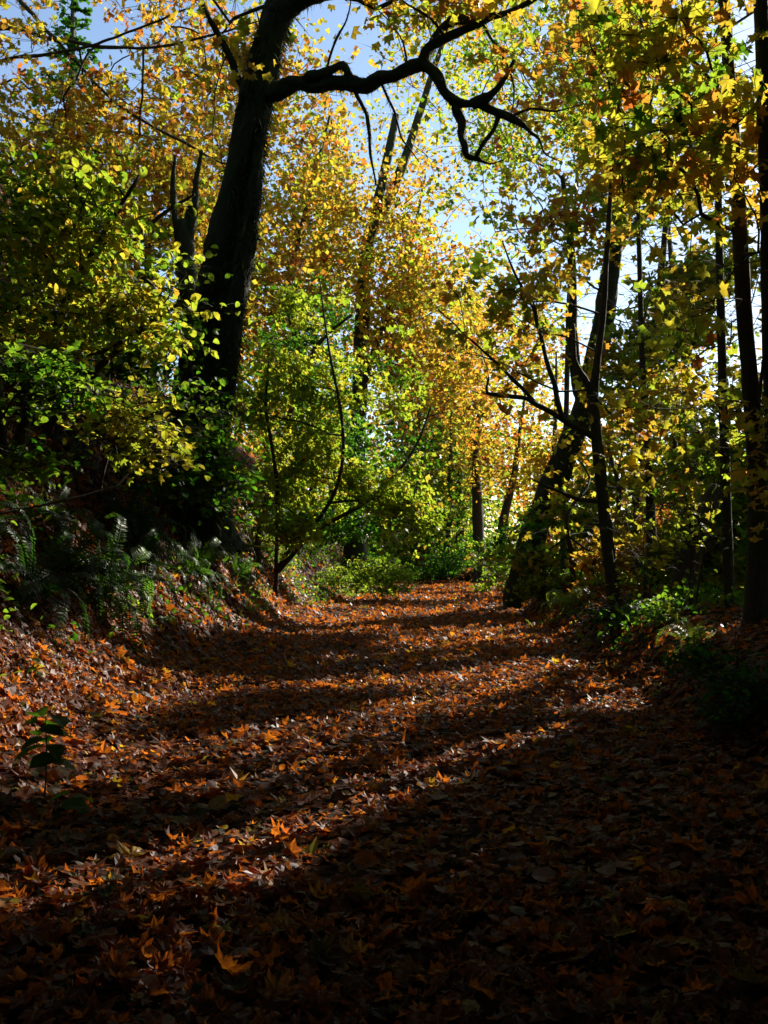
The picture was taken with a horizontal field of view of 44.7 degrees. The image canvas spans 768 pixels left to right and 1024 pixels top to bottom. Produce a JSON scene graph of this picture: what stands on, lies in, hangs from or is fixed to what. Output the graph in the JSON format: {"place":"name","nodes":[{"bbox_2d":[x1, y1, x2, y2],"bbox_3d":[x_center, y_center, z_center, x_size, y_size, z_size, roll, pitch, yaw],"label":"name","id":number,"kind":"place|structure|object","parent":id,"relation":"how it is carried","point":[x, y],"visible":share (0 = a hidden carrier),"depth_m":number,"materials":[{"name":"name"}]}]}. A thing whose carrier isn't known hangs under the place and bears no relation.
{"place":"outdoors","nodes":[
{"label":"outdoors","id":0,"kind":"place"},
{"bbox_2d":[0,0,761,575],"label":"sky","id":1,"kind":"structure","parent":0,"point":[99,30],"materials":[{"name":"blue"}]},
{"bbox_2d":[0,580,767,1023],"bbox_3d":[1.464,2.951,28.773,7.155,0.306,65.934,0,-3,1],"label":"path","id":2,"kind":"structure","parent":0,"point":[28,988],"depth_m":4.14,"materials":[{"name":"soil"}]},
{"bbox_2d":[48,791,92,815],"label":"seedling","id":3,"kind":"object","parent":2,"relation":"on","point":[76,802],"visible":0.82,"depth_m":5.63,"materials":[{"name":"green plant"}]},
{"bbox_2d":[0,184,767,1023],"bbox_3d":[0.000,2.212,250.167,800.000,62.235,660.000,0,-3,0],"label":"ground","id":4,"kind":"structure","parent":0,"point":[6,771],"depth_m":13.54,"materials":[{"name":"brown plant"}]},
{"bbox_2d":[24,658,42,675],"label":"seedling","id":5,"kind":"object","parent":4,"relation":"on","point":[31,668],"visible":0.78,"depth_m":8.18,"materials":[{"name":"green plant"}]},
{"bbox_2d":[14,706,77,794],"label":"seedling","id":6,"kind":"object","parent":4,"relation":"on","point":[55,753],"visible":0.94,"depth_m":5.94,"materials":[{"name":"green plant"}]},
{"bbox_2d":[11,477,93,561],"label":"sword fern","id":7,"kind":"object","parent":4,"relation":"on","point":[47,508],"visible":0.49,"depth_m":11.93,"materials":[{"name":"green plant"}]},
{"bbox_2d":[0,500,119,654],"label":"sword fern","id":8,"kind":"object","parent":4,"relation":"on","point":[34,584],"visible":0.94,"depth_m":9.75,"materials":[{"name":"green plant"}]},
{"bbox_2d":[30,0,112,329],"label":"fir tree","id":9,"kind":"object","parent":4,"relation":"on","point":[72,23],"visible":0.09,"depth_m":61.26,"materials":[{"name":"green plant"}]},
{"bbox_2d":[47,414,108,492],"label":"sword fern","id":10,"kind":"object","parent":4,"relation":"on","point":[75,449],"visible":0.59,"depth_m":14.14,"materials":[{"name":"green plant"}]},
{"bbox_2d":[13,508,143,642],"bbox_3d":[-3.813,0.858,11.395,2.062,1.393,2.122,39,-2,2],"label":"sword fern","id":11,"kind":"object","parent":4,"relation":"on","point":[87,541],"visible":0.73,"depth_m":11.29,"materials":[{"name":"green plant"}]},
{"bbox_2d":[56,508,176,653],"bbox_3d":[-3.722,0.960,12.163,2.181,1.649,2.169,40,-1,1],"label":"sword fern","id":12,"kind":"object","parent":4,"relation":"on","point":[106,590],"visible":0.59,"depth_m":11.94,"materials":[{"name":"green plant"}]},
{"bbox_2d":[0,216,232,443],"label":"bank shrub","id":13,"kind":"object","parent":4,"relation":"on","point":[123,373],"visible":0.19,"depth_m":14.51,"materials":[{"name":"green plant"}]},
{"bbox_2d":[0,115,243,476],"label":"hazel thicket","id":14,"kind":"object","parent":4,"relation":"on","point":[64,228],"visible":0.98,"depth_m":11.12,"materials":[{"name":"green plant"}]},
{"bbox_2d":[93,479,161,557],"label":"sword fern","id":15,"kind":"object","parent":4,"relation":"on","point":[112,504],"visible":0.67,"depth_m":14.37,"materials":[{"name":"green plant"}]},
{"bbox_2d":[0,335,264,514],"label":"elder sapling","id":16,"kind":"object","parent":4,"relation":"on","point":[27,369],"visible":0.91,"depth_m":8.57,"materials":[{"name":"green plant"}]},
{"bbox_2d":[59,376,210,497],"bbox_3d":[-3.141,-0.691,11.685,1.499,1.134,6.380,1,-3,-16],"label":"yellow hazel","id":17,"kind":"object","parent":4,"relation":"on","point":[128,430],"visible":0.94,"depth_m":9.37,"materials":[{"name":"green plant"}]},
{"bbox_2d":[2,96,274,397],"bbox_3d":[-8.838,-8.659,30.799,10.684,11.219,9.865,0,-3,0],"label":"maple tree","id":18,"kind":"object","parent":4,"relation":"on","point":[160,244],"visible":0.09,"depth_m":29.18,"materials":[{"name":"yellow plant"}]},
{"bbox_2d":[0,0,282,267],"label":"golden maple","id":19,"kind":"object","parent":4,"relation":"on","point":[67,124],"visible":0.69,"depth_m":24.89,"materials":[{"name":"yellow plant"}]},
{"bbox_2d":[98,511,201,605],"bbox_3d":[-3.837,0.760,14.508,1.924,1.401,1.796,44,3,0],"label":"sword fern","id":20,"kind":"object","parent":4,"relation":"on","point":[154,531],"visible":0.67,"depth_m":14.54,"materials":[{"name":"green plant"}]},
{"bbox_2d":[117,493,186,570],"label":"sword fern","id":21,"kind":"object","parent":4,"relation":"on","point":[145,517],"visible":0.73,"depth_m":15.28,"materials":[{"name":"green plant"}]},
{"bbox_2d":[98,301,272,528],"bbox_3d":[-3.239,-1.538,15.979,2.852,3.692,4.266,0,-3,0],"label":"dark shrub","id":22,"kind":"object","parent":4,"relation":"on","point":[224,472],"visible":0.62,"depth_m":15.12,"materials":[{"name":"green plant"}]},
{"bbox_2d":[165,150,211,356],"bbox_3d":[-4.724,-4.703,23.294,1.446,8.762,1.239,2,-4,-43],"label":"broken snag","id":23,"kind":"object","parent":4,"relation":"on","point":[184,229],"visible":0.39,"depth_m":23.25,"materials":[{"name":"brown plant"}]},
{"bbox_2d":[163,525,229,605],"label":"sword fern","id":24,"kind":"object","parent":4,"relation":"on","point":[193,566],"visible":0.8,"depth_m":16.62,"materials":[{"name":"green plant"}]},
{"bbox_2d":[200,591,227,620],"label":"sword fern","id":25,"kind":"object","parent":4,"relation":"on","point":[213,598],"visible":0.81,"depth_m":16.58,"materials":[{"name":"green plant"}]},
{"bbox_2d":[207,533,256,572],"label":"sword fern","id":26,"kind":"object","parent":4,"relation":"on","point":[230,557],"visible":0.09,"depth_m":19.57,"materials":[{"name":"green plant"}]},
{"bbox_2d":[225,552,265,602],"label":"sword fern","id":27,"kind":"object","parent":4,"relation":"on","point":[238,568],"visible":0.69,"depth_m":20.11,"materials":[{"name":"green plant"}]},
{"bbox_2d":[111,0,393,369],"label":"maple tree","id":28,"kind":"object","parent":4,"relation":"on","point":[274,275],"visible":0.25,"depth_m":36.10,"materials":[{"name":"yellow plant"}]},
{"bbox_2d":[203,63,408,504],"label":"maple tree","id":29,"kind":"object","parent":4,"relation":"on","point":[312,177],"visible":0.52,"depth_m":40.04,"materials":[{"name":"yellow plant"}]},
{"bbox_2d":[247,269,418,574],"bbox_3d":[-1.554,-2.541,26.110,5.048,8.785,3.102,0,-3,0],"label":"shaded vine maple","id":30,"kind":"object","parent":4,"relation":"on","point":[332,317],"visible":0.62,"depth_m":26.01,"materials":[{"name":"green plant"}]},
{"bbox_2d":[232,317,442,563],"bbox_3d":[-2.221,-2.099,29.216,8.309,7.443,6.075,-2,-4,43],"label":"dark thicket","id":31,"kind":"object","parent":4,"relation":"on","point":[351,530],"visible":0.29,"depth_m":28.39,"materials":[{"name":"green plant"}]},
{"bbox_2d":[314,564,369,594],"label":"leafy shrub","id":32,"kind":"object","parent":4,"relation":"on","point":[328,581],"visible":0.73,"depth_m":33.61,"materials":[{"name":"green plant"}]},
{"bbox_2d":[230,277,465,597],"bbox_3d":[-1.234,-1.859,23.824,7.196,8.636,2.952,1,-3,-11],"label":"vine maple","id":33,"kind":"object","parent":4,"relation":"on","point":[379,499],"visible":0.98,"depth_m":23.89,"materials":[{"name":"green plant"}]},
{"bbox_2d":[337,547,389,566],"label":"leafy shrub","id":34,"kind":"object","parent":4,"relation":"on","point":[371,555],"visible":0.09,"depth_m":45.18,"materials":[{"name":"green plant"}]},
{"bbox_2d":[1,114,742,589],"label":"woods","id":35,"kind":"object","parent":4,"relation":"on","point":[399,450],"visible":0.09,"depth_m":63.14,"materials":[{"name":"green plant"}]},
{"bbox_2d":[0,159,744,675],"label":"undergrowth","id":36,"kind":"object","parent":4,"relation":"on","point":[704,595],"visible":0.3,"depth_m":14.82,"materials":[{"name":"green plant"}]},
{"bbox_2d":[332,551,421,600],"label":"leafy shrub","id":37,"kind":"object","parent":4,"relation":"on","point":[380,577],"visible":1,"depth_m":33.02,"materials":[{"name":"green plant"}]},
{"bbox_2d":[128,0,634,571],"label":"mossy maple","id":38,"kind":"object","parent":4,"relation":"on","point":[232,230],"visible":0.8,"depth_m":17.32,"materials":[{"name":"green plant"}]},
{"bbox_2d":[374,549,431,575],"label":"leafy shrub","id":39,"kind":"object","parent":4,"relation":"on","point":[402,559],"visible":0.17,"depth_m":61.10,"materials":[{"name":"green plant"}]},
{"bbox_2d":[258,0,552,577],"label":"forked maple","id":40,"kind":"object","parent":4,"relation":"on","point":[349,550],"visible":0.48,"depth_m":44.40,"materials":[{"name":"yellow plant"}]},
{"bbox_2d":[231,514,596,630],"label":"grass","id":41,"kind":"structure","parent":4,"relation":"on","point":[354,594],"depth_m":26.55,"materials":[{"name":"green plant"}]},
{"bbox_2d":[309,124,528,548],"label":"maple tree","id":42,"kind":"object","parent":4,"relation":"on","point":[380,331],"visible":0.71,"depth_m":41.43,"materials":[{"name":"yellow plant"}]},
{"bbox_2d":[366,337,475,549],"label":"maple tree","id":43,"kind":"object","parent":4,"relation":"on","point":[374,410],"visible":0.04,"depth_m":74.83,"materials":[{"name":"yellow plant"}]},
{"bbox_2d":[396,551,467,583],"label":"leafy shrub","id":44,"kind":"object","parent":4,"relation":"on","point":[437,564],"visible":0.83,"depth_m":54.67,"materials":[{"name":"green plant"}]},
{"bbox_2d":[341,381,526,580],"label":"maple tree","id":45,"kind":"object","parent":4,"relation":"on","point":[447,534],"visible":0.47,"depth_m":57.10,"materials":[{"name":"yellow plant"}]},
{"bbox_2d":[375,241,520,548],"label":"maple tree","id":46,"kind":"object","parent":4,"relation":"on","point":[482,421],"visible":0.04,"depth_m":70.33,"materials":[{"name":"yellow plant"}]},
{"bbox_2d":[418,533,493,578],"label":"leafy shrub","id":47,"kind":"object","parent":4,"relation":"on","point":[462,548],"visible":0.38,"depth_m":56.61,"materials":[{"name":"green plant"}]},
{"bbox_2d":[403,281,530,576],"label":"maple tree","id":48,"kind":"object","parent":4,"relation":"on","point":[457,482],"visible":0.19,"depth_m":59.78,"materials":[{"name":"yellow plant"}]},
{"bbox_2d":[455,550,510,595],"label":"leafy shrub","id":49,"kind":"object","parent":4,"relation":"on","point":[481,587],"visible":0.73,"depth_m":37.43,"materials":[{"name":"green plant"}]},
{"bbox_2d":[425,230,560,582],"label":"maple tree","id":50,"kind":"object","parent":4,"relation":"on","point":[477,520],"visible":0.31,"depth_m":52.84,"materials":[{"name":"yellow plant"}]},
{"bbox_2d":[388,0,605,569],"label":"maple tree","id":51,"kind":"object","parent":4,"relation":"on","point":[505,134],"visible":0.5,"depth_m":36.03,"materials":[{"name":"yellow plant"}]},
{"bbox_2d":[462,531,554,583],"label":"leafy shrub","id":52,"kind":"object","parent":4,"relation":"on","point":[471,564],"visible":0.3,"depth_m":42.69,"materials":[{"name":"green plant"}]},
{"bbox_2d":[446,291,592,577],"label":"maple tree","id":53,"kind":"object","parent":4,"relation":"on","point":[511,477],"visible":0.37,"depth_m":50.03,"materials":[{"name":"yellow plant"}]},
{"bbox_2d":[424,352,620,576],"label":"maple tree","id":54,"kind":"object","parent":4,"relation":"on","point":[542,457],"visible":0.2,"depth_m":39.73,"materials":[{"name":"yellow plant"}]},
{"bbox_2d":[505,566,581,605],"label":"leafy shrub","id":55,"kind":"object","parent":4,"relation":"on","point":[533,587],"visible":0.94,"depth_m":23.90,"materials":[{"name":"green plant"}]},
{"bbox_2d":[472,504,632,578],"bbox_3d":[4.787,1.067,25.672,4.686,2.661,3.168,-1,-3,14],"label":"leafy shrub","id":56,"kind":"object","parent":4,"relation":"on","point":[502,540],"visible":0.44,"depth_m":25.57,"materials":[{"name":"green plant"}]},
{"bbox_2d":[539,580,596,620],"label":"sword fern","id":57,"kind":"object","parent":4,"relation":"on","point":[562,599],"visible":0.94,"depth_m":20.43,"materials":[{"name":"green plant"}]},
{"bbox_2d":[404,0,743,605],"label":"slender maple","id":58,"kind":"object","parent":4,"relation":"on","point":[546,290],"visible":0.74,"depth_m":17.87,"materials":[{"name":"yellow plant"}]},
{"bbox_2d":[479,439,668,591],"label":"maple tree","id":59,"kind":"object","parent":4,"relation":"on","point":[543,555],"visible":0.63,"depth_m":23.84,"materials":[{"name":"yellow plant"}]},
{"bbox_2d":[422,0,758,608],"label":"leaning maple","id":60,"kind":"object","parent":4,"relation":"on","point":[564,217],"visible":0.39,"depth_m":28.56,"materials":[{"name":"yellow plant"}]},
{"bbox_2d":[562,593,637,631],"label":"leafy shrub","id":61,"kind":"object","parent":4,"relation":"on","point":[597,613],"visible":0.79,"depth_m":15.30,"materials":[{"name":"green plant"}]},
{"bbox_2d":[517,444,690,584],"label":"maple tree","id":62,"kind":"object","parent":4,"relation":"on","point":[612,480],"visible":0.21,"depth_m":27.01,"materials":[{"name":"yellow plant"}]},
{"bbox_2d":[594,591,641,631],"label":"sword fern","id":63,"kind":"object","parent":4,"relation":"on","point":[617,618],"visible":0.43,"depth_m":15.32,"materials":[{"name":"green plant"}]},
{"bbox_2d":[515,337,761,575],"bbox_3d":[11.106,-2.064,37.967,12.093,11.870,8.807,0,-3,0],"label":"maple tree","id":64,"kind":"object","parent":4,"relation":"on","point":[717,425],"depth_m":37.92,"materials":[{"name":"yellow plant"}]},
{"bbox_2d":[527,0,752,533],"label":"maple tree","id":65,"kind":"object","parent":4,"relation":"on","point":[742,80],"visible":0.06,"depth_m":30.42,"materials":[{"name":"yellow plant"}]},
{"bbox_2d":[620,600,668,623],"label":"sword fern","id":66,"kind":"object","parent":4,"relation":"on","point":[637,603],"visible":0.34,"depth_m":14.81,"materials":[{"name":"green plant"}]},
{"bbox_2d":[526,0,767,627],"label":"straight maple","id":67,"kind":"object","parent":4,"relation":"on","point":[646,159],"visible":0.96,"depth_m":11.27,"materials":[{"name":"yellow plant"}]},
{"bbox_2d":[597,512,698,605],"bbox_3d":[4.571,0.976,16.155,1.883,1.951,1.259,0,-3,0],"label":"leafy shrub","id":68,"kind":"object","parent":4,"relation":"on","point":[634,578],"visible":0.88,"depth_m":16.05,"materials":[{"name":"green plant"}]},
{"bbox_2d":[565,183,737,587],"bbox_3d":[6.291,-2.732,21.336,4.092,9.928,5.310,-2,-3,33],"label":"tree","id":69,"kind":"object","parent":4,"relation":"on","point":[686,375],"visible":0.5,"depth_m":21.05,"materials":[{"name":"yellow plant"}]},
{"bbox_2d":[552,132,761,507],"bbox_3d":[8.287,-3.861,26.033,7.909,12.936,7.400,0,-3,0],"label":"maple tree","id":70,"kind":"object","parent":4,"relation":"on","point":[614,355],"visible":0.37,"depth_m":25.63,"materials":[{"name":"yellow plant"}]},
{"bbox_2d":[652,682,662,701],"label":"seedling","id":71,"kind":"object","parent":4,"relation":"on","point":[657,690],"visible":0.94,"depth_m":10.30,"materials":[{"name":"green plant"}]},
{"bbox_2d":[645,601,688,625],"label":"sword fern","id":72,"kind":"object","parent":4,"relation":"on","point":[675,610],"visible":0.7,"depth_m":13.62,"materials":[{"name":"green plant"}]},
{"bbox_2d":[590,390,746,551],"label":"maple tree","id":73,"kind":"object","parent":4,"relation":"on","point":[657,518],"visible":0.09,"depth_m":24.38,"materials":[{"name":"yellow plant"}]},
{"bbox_2d":[599,441,743,614],"bbox_3d":[4.605,0.376,14.612,1.951,2.962,2.003,2,-3,-36],"label":"leafy shrub","id":74,"kind":"object","parent":4,"relation":"on","point":[691,521],"visible":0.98,"depth_m":14.44,"materials":[{"name":"green plant"}]},
{"bbox_2d":[603,122,761,512],"bbox_3d":[10.699,-5.580,32.495,7.580,17.527,9.113,-1,-3,24],"label":"maple tree","id":75,"kind":"object","parent":4,"relation":"on","point":[686,437],"visible":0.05,"depth_m":32.00,"materials":[{"name":"yellow plant"}]},
{"bbox_2d":[627,398,747,597],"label":"maple tree","id":76,"kind":"object","parent":4,"relation":"on","point":[739,505],"visible":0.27,"depth_m":19.28,"materials":[{"name":"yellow plant"}]},
{"bbox_2d":[615,37,763,610],"bbox_3d":[5.125,-2.975,14.979,3.226,9.261,3.636,0,-3,0],"label":"thin maple","id":77,"kind":"object","parent":4,"relation":"on","point":[724,389],"visible":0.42,"depth_m":14.97,"materials":[{"name":"yellow plant"}]},
{"bbox_2d":[655,617,728,666],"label":"sword fern","id":78,"kind":"object","parent":4,"relation":"on","point":[700,631],"visible":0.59,"depth_m":11.28,"materials":[{"name":"green plant"}]},
{"bbox_2d":[668,483,720,602],"bbox_3d":[5.856,0.628,17.511,1.155,2.342,0.638,0,-3,0],"label":"leaning log","id":79,"kind":"object","parent":4,"relation":"on","point":[708,495],"visible":0.45,"depth_m":17.30,"materials":[{"name":"brown wood"}]},
{"bbox_2d":[647,629,767,682],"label":"leafy shrub","id":80,"kind":"object","parent":4,"relation":"on","point":[702,656],"visible":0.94,"depth_m":9.16,"materials":[{"name":"green plant"}]},
{"bbox_2d":[673,0,767,542],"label":"edge maple","id":81,"kind":"object","parent":4,"relation":"on","point":[760,9],"visible":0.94,"depth_m":11.07,"materials":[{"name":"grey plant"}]},
{"bbox_2d":[678,691,765,740],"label":"sword fern","id":82,"kind":"object","parent":4,"relation":"on","point":[718,722],"visible":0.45,"depth_m":8.21,"materials":[{"name":"green plant"}]},
{"bbox_2d":[677,652,767,703],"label":"sword fern","id":83,"kind":"object","parent":4,"relation":"on","point":[719,676],"visible":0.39,"depth_m":8.91,"materials":[{"name":"green plant"}]},
{"bbox_2d":[688,650,767,727],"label":"leafy shrub","id":84,"kind":"object","parent":4,"relation":"on","point":[751,690],"visible":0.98,"depth_m":7.93,"materials":[{"name":"green plant"}]}
]}

